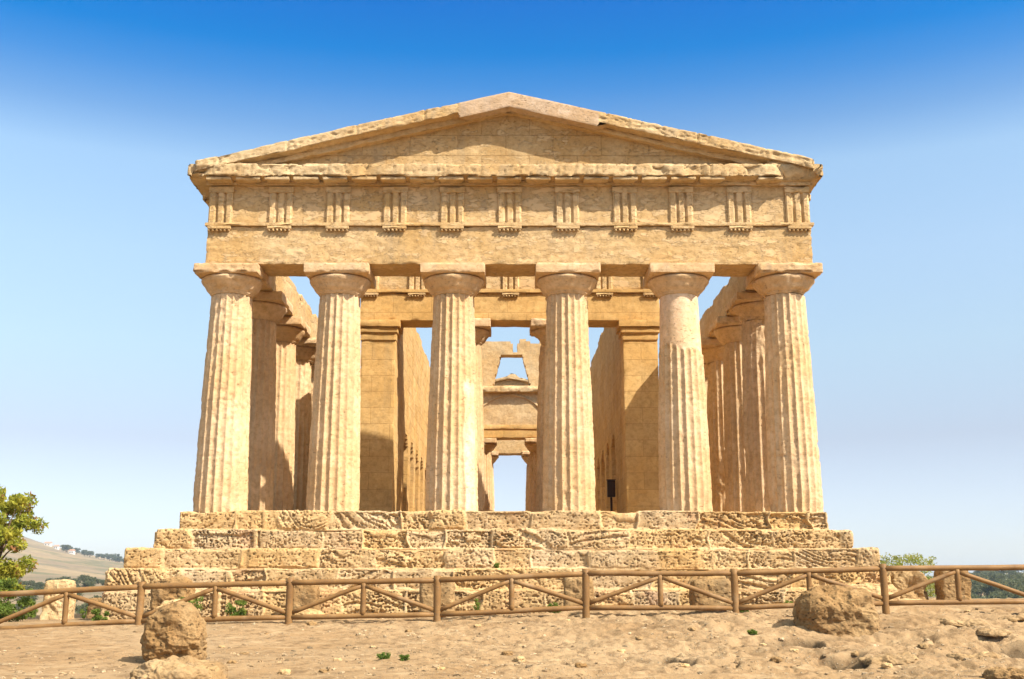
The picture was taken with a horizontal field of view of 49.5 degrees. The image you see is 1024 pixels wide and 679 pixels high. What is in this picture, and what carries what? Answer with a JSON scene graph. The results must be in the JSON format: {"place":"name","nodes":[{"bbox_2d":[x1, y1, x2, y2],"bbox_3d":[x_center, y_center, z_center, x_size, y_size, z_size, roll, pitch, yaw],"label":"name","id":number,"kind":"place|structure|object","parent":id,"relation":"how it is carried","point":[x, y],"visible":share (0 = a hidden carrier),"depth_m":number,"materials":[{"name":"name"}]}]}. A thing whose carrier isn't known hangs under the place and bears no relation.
{"place":"outdoors","nodes":[
{"label":"outdoors","id":0,"kind":"place"},
{"bbox_2d":[0,536,1023,678],"bbox_3d":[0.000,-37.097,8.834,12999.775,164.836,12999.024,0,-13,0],"label":"ground","id":1,"kind":"structure","parent":0,"point":[607,630],"depth_m":20.14,"materials":[{"name":"beige soil"}]},
{"bbox_2d":[0,486,11,557],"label":"leafy tree","id":2,"kind":"object","parent":1,"relation":"on","point":[4,490],"visible":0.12,"depth_m":32.60,"materials":[{"name":"green plant"}]},
{"bbox_2d":[0,577,38,621],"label":"bush","id":3,"kind":"object","parent":1,"relation":"on","point":[7,608],"visible":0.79,"depth_m":28.00,"materials":[{"name":"green plant"}]},
{"bbox_2d":[15,604,26,610],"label":"distant tree","id":4,"kind":"object","parent":1,"relation":"on","point":[17,606],"visible":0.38,"depth_m":278.91,"materials":[{"name":"green plant"}]},
{"bbox_2d":[18,580,28,585],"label":"distant tree","id":5,"kind":"object","parent":1,"relation":"on","point":[23,583],"visible":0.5,"depth_m":438.22,"materials":[{"name":"green plant"}]},
{"bbox_2d":[0,491,48,598],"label":"leafy tree","id":6,"kind":"object","parent":1,"relation":"on","point":[13,529],"visible":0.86,"depth_m":30.06,"materials":[{"name":"green plant"}]},
{"bbox_2d":[16,595,39,601],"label":"distant tree","id":7,"kind":"object","parent":1,"relation":"on","point":[34,597],"visible":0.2,"depth_m":309.32,"materials":[{"name":"green plant"}]},
{"bbox_2d":[27,580,34,585],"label":"distant tree","id":8,"kind":"object","parent":1,"relation":"on","point":[31,582],"visible":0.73,"depth_m":464.47,"materials":[{"name":"green plant"}]},
{"bbox_2d":[44,542,51,546],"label":"white house","id":9,"kind":"structure","parent":1,"relation":"on","point":[48,544],"depth_m":1817.03,"materials":[{"name":"grey paint"}]},
{"bbox_2d":[40,579,76,619],"bbox_3d":[-12.324,7.107,30.165,0.817,1.164,0.690,0,-13,0],"label":"wall stub","id":10,"kind":"object","parent":1,"relation":"on","point":[52,611],"depth_m":29.91,"materials":[{"name":"stone"}]},
{"bbox_2d":[59,576,71,579],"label":"distant tree","id":11,"kind":"object","parent":1,"relation":"on","point":[64,577],"visible":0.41,"depth_m":484.94,"materials":[{"name":"green plant"}]},
{"bbox_2d":[61,544,71,551],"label":"distant tree","id":12,"kind":"object","parent":1,"relation":"on","point":[64,547],"visible":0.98,"depth_m":1614.75,"materials":[{"name":"green plant"}]},
{"bbox_2d":[69,549,75,554],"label":"white house","id":13,"kind":"structure","parent":1,"relation":"on","point":[71,551],"depth_m":1598.59,"materials":[{"name":"grey paint"}]},
{"bbox_2d":[72,578,82,583],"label":"distant tree","id":14,"kind":"object","parent":1,"relation":"on","point":[79,581],"visible":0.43,"depth_m":468.78,"materials":[{"name":"green plant"}]},
{"bbox_2d":[75,603,85,611],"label":"distant tree","id":15,"kind":"object","parent":1,"relation":"on","point":[77,608],"visible":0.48,"depth_m":287.58,"materials":[{"name":"green plant"}]},
{"bbox_2d":[78,603,87,610],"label":"distant tree","id":16,"kind":"object","parent":1,"relation":"on","point":[84,606],"visible":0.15,"depth_m":269.74,"materials":[{"name":"green plant"}]},
{"bbox_2d":[77,574,89,582],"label":"distant tree","id":17,"kind":"object","parent":1,"relation":"on","point":[82,576],"visible":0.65,"depth_m":519.87,"materials":[{"name":"green plant"}]},
{"bbox_2d":[80,606,87,618],"bbox_3d":[-11.601,7.422,30.091,0.292,0.392,0.227,0,-13,0],"label":"weed","id":18,"kind":"object","parent":1,"relation":"on","point":[82,611],"visible":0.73,"depth_m":30.07,"materials":[{"name":"green plant"}]},
{"bbox_2d":[82,581,95,586],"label":"distant tree","id":19,"kind":"object","parent":1,"relation":"on","point":[90,583],"visible":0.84,"depth_m":439.97,"materials":[{"name":"green plant"}]},
{"bbox_2d":[86,577,100,583],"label":"distant tree","id":20,"kind":"object","parent":1,"relation":"on","point":[91,579],"visible":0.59,"depth_m":489.73,"materials":[{"name":"green plant"}]},
{"bbox_2d":[86,598,101,617],"bbox_3d":[-11.071,7.208,29.660,0.510,0.605,0.466,0,-13,0],"label":"stone block","id":21,"kind":"object","parent":1,"relation":"on","point":[90,607],"depth_m":29.49,"materials":[{"name":"beige stone"}]},
{"bbox_2d":[91,608,109,620],"bbox_3d":[-9.370,6.298,25.244,0.423,0.373,0.361,0,-13,0],"label":"weed","id":22,"kind":"object","parent":1,"relation":"on","point":[97,616],"visible":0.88,"depth_m":25.19,"materials":[{"name":"green plant"}]},
{"bbox_2d":[106,554,114,560],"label":"distant tree","id":23,"kind":"object","parent":1,"relation":"on","point":[109,556],"visible":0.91,"depth_m":1794.89,"materials":[{"name":"green plant"}]},
{"bbox_2d":[113,556,122,561],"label":"distant tree","id":24,"kind":"object","parent":1,"relation":"on","point":[117,558],"visible":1,"depth_m":1683.31,"materials":[{"name":"green plant"}]},
{"bbox_2d":[155,599,179,608],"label":"boulder","id":25,"kind":"object","parent":1,"relation":"on","point":[165,602],"visible":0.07,"depth_m":24.79,"materials":[{"name":"stone"}]},
{"bbox_2d":[150,576,195,610],"bbox_3d":[-8.025,6.149,26.331,1.008,1.044,0.888,0,-13,0],"label":"boulder","id":26,"kind":"object","parent":1,"relation":"on","point":[159,597],"visible":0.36,"depth_m":26.02,"materials":[{"name":"beige stone"}]},
{"bbox_2d":[140,601,207,661],"bbox_3d":[-5.528,4.838,18.121,1.092,1.115,0.895,0,-13,0],"label":"boulder","id":27,"kind":"object","parent":1,"relation":"on","point":[178,629],"visible":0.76,"depth_m":17.80,"materials":[{"name":"beige stone"}]},
{"bbox_2d":[129,655,227,678],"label":"rock ledge","id":28,"kind":"object","parent":1,"relation":"on","point":[182,667],"visible":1,"depth_m":15.10,"materials":[{"name":"beige stone"}]},
{"bbox_2d":[177,596,203,610],"bbox_3d":[-7.464,6.217,25.661,0.749,0.604,0.680,0,-13,0],"label":"weed","id":29,"kind":"object","parent":1,"relation":"on","point":[197,599],"visible":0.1,"depth_m":25.59,"materials":[{"name":"green plant"}]},
{"bbox_2d":[227,660,236,663],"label":"loose stone","id":30,"kind":"object","parent":1,"relation":"on","point":[231,662],"visible":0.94,"depth_m":17.83,"materials":[{"name":"beige stone"}]},
{"bbox_2d":[224,599,246,615],"bbox_3d":[-6.221,6.106,24.974,0.525,0.530,0.475,0,-13,0],"label":"weed","id":31,"kind":"object","parent":1,"relation":"on","point":[234,610],"visible":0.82,"depth_m":24.93,"materials":[{"name":"green plant"}]},
{"bbox_2d":[277,669,290,674],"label":"loose stone","id":32,"kind":"object","parent":1,"relation":"on","point":[283,671],"visible":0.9,"depth_m":16.85,"materials":[{"name":"beige stone"}]},
{"bbox_2d":[293,585,319,609],"bbox_3d":[-4.970,6.257,26.464,0.755,0.883,0.659,0,-13,0],"label":"stone block","id":33,"kind":"object","parent":1,"relation":"on","point":[303,595],"depth_m":26.20,"materials":[{"name":"beige stone"}]},
{"bbox_2d":[296,608,324,613],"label":"boulder","id":34,"kind":"object","parent":1,"relation":"on","point":[311,611],"visible":0.21,"depth_m":25.34,"materials":[{"name":"stone"}]},
{"bbox_2d":[305,621,316,625],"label":"loose stone","id":35,"kind":"object","parent":1,"relation":"on","point":[310,623],"visible":0.82,"depth_m":23.48,"materials":[{"name":"beige stone"}]},
{"bbox_2d":[319,669,329,672],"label":"loose stone","id":36,"kind":"object","parent":1,"relation":"on","point":[324,670],"visible":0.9,"depth_m":16.99,"materials":[{"name":"beige stone"}]},
{"bbox_2d":[376,652,390,658],"bbox_3d":[-2.094,5.188,18.141,0.246,0.177,0.237,0,-13,0],"label":"weed","id":37,"kind":"object","parent":1,"relation":"on","point":[383,656],"visible":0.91,"depth_m":18.09,"materials":[{"name":"green plant"}]},
{"bbox_2d":[399,654,409,660],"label":"weed","id":38,"kind":"object","parent":1,"relation":"on","point":[402,657],"visible":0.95,"depth_m":18.07,"materials":[{"name":"green plant"}]},
{"bbox_2d":[419,576,454,611],"bbox_3d":[-1.763,6.086,26.217,0.861,0.983,0.754,0,-13,0],"label":"stone block","id":39,"kind":"object","parent":1,"relation":"on","point":[426,591],"depth_m":25.91,"materials":[{"name":"beige stone"}]},
{"bbox_2d":[472,598,479,609],"bbox_3d":[-0.806,6.318,26.203,0.220,0.436,0.258,-6,-14,26],"label":"weed","id":40,"kind":"object","parent":1,"relation":"on","point":[477,605],"visible":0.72,"depth_m":26.21,"materials":[{"name":"green plant"}]},
{"bbox_2d":[100,92,890,619],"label":"ancient temple","id":41,"kind":"structure","parent":1,"relation":"on","point":[464,228],"depth_m":30.68,"materials":[{"name":"stone"}]},
{"bbox_2d":[606,479,615,510],"bbox_3d":[3.386,5.565,37.799,0.315,1.580,0.235,0,-13,0],"label":"equipment box","id":42,"kind":"object","parent":41,"relation":"on","point":[610,488],"visible":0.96,"depth_m":37.80,"materials":[{"name":"brown paint"}]},
{"bbox_2d":[501,651,512,655],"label":"loose stone","id":43,"kind":"object","parent":1,"relation":"on","point":[507,653],"visible":1,"depth_m":18.97,"materials":[{"name":"beige stone"}]},
{"bbox_2d":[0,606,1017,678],"bbox_3d":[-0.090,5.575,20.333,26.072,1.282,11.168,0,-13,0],"label":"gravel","id":44,"kind":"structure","parent":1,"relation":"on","point":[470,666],"depth_m":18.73,"materials":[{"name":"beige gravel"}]},
{"bbox_2d":[0,564,1023,629],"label":"wooden fence","id":45,"kind":"object","parent":1,"relation":"on","point":[586,607],"visible":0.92,"depth_m":23.84,"materials":[{"name":"brown wood"}]},
{"bbox_2d":[513,656,524,661],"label":"loose stone","id":46,"kind":"object","parent":1,"relation":"on","point":[520,658],"visible":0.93,"depth_m":18.23,"materials":[{"name":"beige stone"}]},
{"bbox_2d":[547,602,560,612],"bbox_3d":[0.974,6.223,25.652,0.391,0.351,0.398,0,-13,0],"label":"weed","id":47,"kind":"object","parent":1,"relation":"on","point":[554,604],"visible":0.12,"depth_m":25.62,"materials":[{"name":"green plant"}]},
{"bbox_2d":[563,577,593,605],"bbox_3d":[1.564,6.066,26.186,0.767,0.984,0.672,0,-13,0],"label":"stone block","id":48,"kind":"object","parent":1,"relation":"on","point":[572,587],"depth_m":25.96,"materials":[{"name":"beige stone"}]},
{"bbox_2d":[575,663,586,667],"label":"loose stone","id":49,"kind":"object","parent":1,"relation":"on","point":[579,665],"visible":0.96,"depth_m":17.19,"materials":[{"name":"beige stone"}]},
{"bbox_2d":[666,636,679,638],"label":"flat rock","id":50,"kind":"object","parent":1,"relation":"on","point":[669,637],"visible":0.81,"depth_m":20.78,"materials":[{"name":"beige stone"}]},
{"bbox_2d":[678,663,689,666],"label":"loose stone","id":51,"kind":"object","parent":1,"relation":"on","point":[685,665],"visible":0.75,"depth_m":17.19,"materials":[{"name":"beige stone"}]},
{"bbox_2d":[689,579,730,604],"bbox_3d":[4.681,6.037,26.245,0.950,0.747,0.805,0,-13,0],"label":"stone block","id":52,"kind":"object","parent":1,"relation":"on","point":[721,587],"depth_m":25.91,"materials":[{"name":"beige stone"}]},
{"bbox_2d":[747,629,757,634],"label":"weed","id":53,"kind":"object","parent":1,"relation":"on","point":[752,631],"visible":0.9,"depth_m":20.69,"materials":[{"name":"green plant"}]},
{"bbox_2d":[771,656,781,661],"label":"loose stone","id":54,"kind":"object","parent":1,"relation":"on","point":[776,658],"visible":0.92,"depth_m":18.38,"materials":[{"name":"beige stone"}]},
{"bbox_2d":[792,585,880,636],"bbox_3d":[6.328,5.342,21.671,1.617,1.081,1.316,0,-13,0],"label":"boulder","id":55,"kind":"object","parent":1,"relation":"on","point":[837,610],"visible":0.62,"depth_m":21.14,"materials":[{"name":"beige stone"}]},
{"bbox_2d":[851,651,858,655],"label":"loose stone","id":56,"kind":"object","parent":1,"relation":"on","point":[854,653],"visible":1,"depth_m":18.75,"materials":[{"name":"beige stone"}]},
{"bbox_2d":[847,582,899,600],"bbox_3d":[8.673,6.266,27.027,1.396,0.703,1.421,0,-13,0],"label":"boulder","id":57,"kind":"object","parent":1,"relation":"on","point":[875,588],"visible":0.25,"depth_m":26.63,"materials":[{"name":"stone"}]},
{"bbox_2d":[881,662,892,667],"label":"loose stone","id":58,"kind":"object","parent":1,"relation":"on","point":[886,665],"visible":1,"depth_m":17.45,"materials":[{"name":"beige stone"}]},
{"bbox_2d":[858,651,918,665],"bbox_3d":[6.107,5.173,18.023,0.912,0.159,0.689,-1,-10,-6],"label":"flat rock","id":59,"kind":"object","parent":1,"relation":"on","point":[892,658],"visible":0.97,"depth_m":17.79,"materials":[{"name":"beige stone"}]},
{"bbox_2d":[880,552,936,599],"bbox_3d":[12.846,7.846,36.157,2.353,1.812,2.611,0,-13,0],"label":"bush","id":60,"kind":"object","parent":1,"relation":"on","point":[910,559],"visible":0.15,"depth_m":35.97,"materials":[{"name":"green plant"}]},
{"bbox_2d":[890,571,928,599],"bbox_3d":[11.696,7.394,32.957,1.261,1.086,1.021,0,-13,0],"label":"boulder","id":61,"kind":"object","parent":1,"relation":"on","point":[901,580],"visible":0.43,"depth_m":32.60,"materials":[{"name":"beige stone"}]},
{"bbox_2d":[900,598,922,599],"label":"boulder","id":62,"kind":"object","parent":1,"relation":"on","point":[910,599],"visible":0.16,"depth_m":32.13,"materials":[{"name":"stone"}]},
{"bbox_2d":[918,643,928,648],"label":"loose stone","id":63,"kind":"object","parent":1,"relation":"on","point":[923,646],"visible":0.94,"depth_m":19.26,"materials":[{"name":"beige stone"}]},
{"bbox_2d":[933,571,971,599],"bbox_3d":[12.954,7.246,32.641,0.933,1.086,0.805,0,-13,0],"label":"stone block","id":64,"kind":"object","parent":1,"relation":"on","point":[945,589],"depth_m":32.30,"materials":[{"name":"beige stone"}]},
{"bbox_2d":[937,618,989,626],"bbox_3d":[8.845,5.561,21.796,0.984,0.175,0.682,5,-13,-5],"label":"flat rock","id":65,"kind":"object","parent":1,"relation":"on","point":[966,623],"visible":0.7,"depth_m":21.53,"materials":[{"name":"beige stone"}]},
{"bbox_2d":[947,651,1001,660],"bbox_3d":[7.669,5.261,18.433,0.862,0.153,0.597,2,-15,-11],"label":"flat rock","id":66,"kind":"object","parent":1,"relation":"on","point":[979,655],"visible":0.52,"depth_m":18.24,"materials":[{"name":"beige stone"}]},
{"bbox_2d":[971,580,987,595],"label":"distant tree","id":67,"kind":"object","parent":1,"relation":"on","point":[974,583],"visible":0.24,"depth_m":394.53,"materials":[{"name":"green plant"}]},
{"bbox_2d":[971,582,1002,597],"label":"distant tree","id":68,"kind":"object","parent":1,"relation":"on","point":[980,589],"visible":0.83,"depth_m":348.16,"materials":[{"name":"green plant"}]},
{"bbox_2d":[980,574,995,581],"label":"distant tree","id":69,"kind":"object","parent":1,"relation":"on","point":[989,576],"visible":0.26,"depth_m":526.04,"materials":[{"name":"green plant"}]},
{"bbox_2d":[977,628,1011,635],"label":"flat rock","id":70,"kind":"object","parent":1,"relation":"on","point":[991,632],"visible":1,"depth_m":20.36,"materials":[{"name":"beige stone"}]},
{"bbox_2d":[985,593,1008,598],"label":"distant tree","id":71,"kind":"object","parent":1,"relation":"on","point":[993,595],"visible":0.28,"depth_m":286.24,"materials":[{"name":"green plant"}]},
{"bbox_2d":[984,582,1009,592],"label":"distant tree","id":72,"kind":"object","parent":1,"relation":"on","point":[995,588],"visible":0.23,"depth_m":345.89,"materials":[{"name":"green plant"}]},
{"bbox_2d":[990,574,1006,580],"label":"distant tree","id":73,"kind":"object","parent":1,"relation":"on","point":[994,576],"visible":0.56,"depth_m":507.86,"materials":[{"name":"green plant"}]},
{"bbox_2d":[982,667,1023,678],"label":"boulder","id":74,"kind":"object","parent":1,"relation":"on","point":[1002,673],"visible":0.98,"depth_m":15.81,"materials":[{"name":"beige stone"}]},
{"bbox_2d":[993,590,1022,597],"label":"distant tree","id":75,"kind":"object","parent":1,"relation":"on","point":[1009,594],"visible":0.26,"depth_m":295.71,"materials":[{"name":"green plant"}]},
{"bbox_2d":[998,615,1023,620],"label":"flat rock","id":76,"kind":"object","parent":1,"relation":"on","point":[1019,618],"visible":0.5,"depth_m":22.34,"materials":[{"name":"beige stone"}]},
{"bbox_2d":[1001,585,1023,595],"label":"distant tree","id":77,"kind":"object","parent":1,"relation":"on","point":[1018,587],"visible":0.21,"depth_m":315.06,"materials":[{"name":"green plant"}]},
{"bbox_2d":[1002,578,1023,587],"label":"distant tree","id":78,"kind":"object","parent":1,"relation":"on","point":[1010,583],"visible":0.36,"depth_m":366.44,"materials":[{"name":"green plant"}]},
{"bbox_2d":[0,0,1023,575],"label":"sky","id":79,"kind":"structure","parent":0,"point":[911,111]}
]}

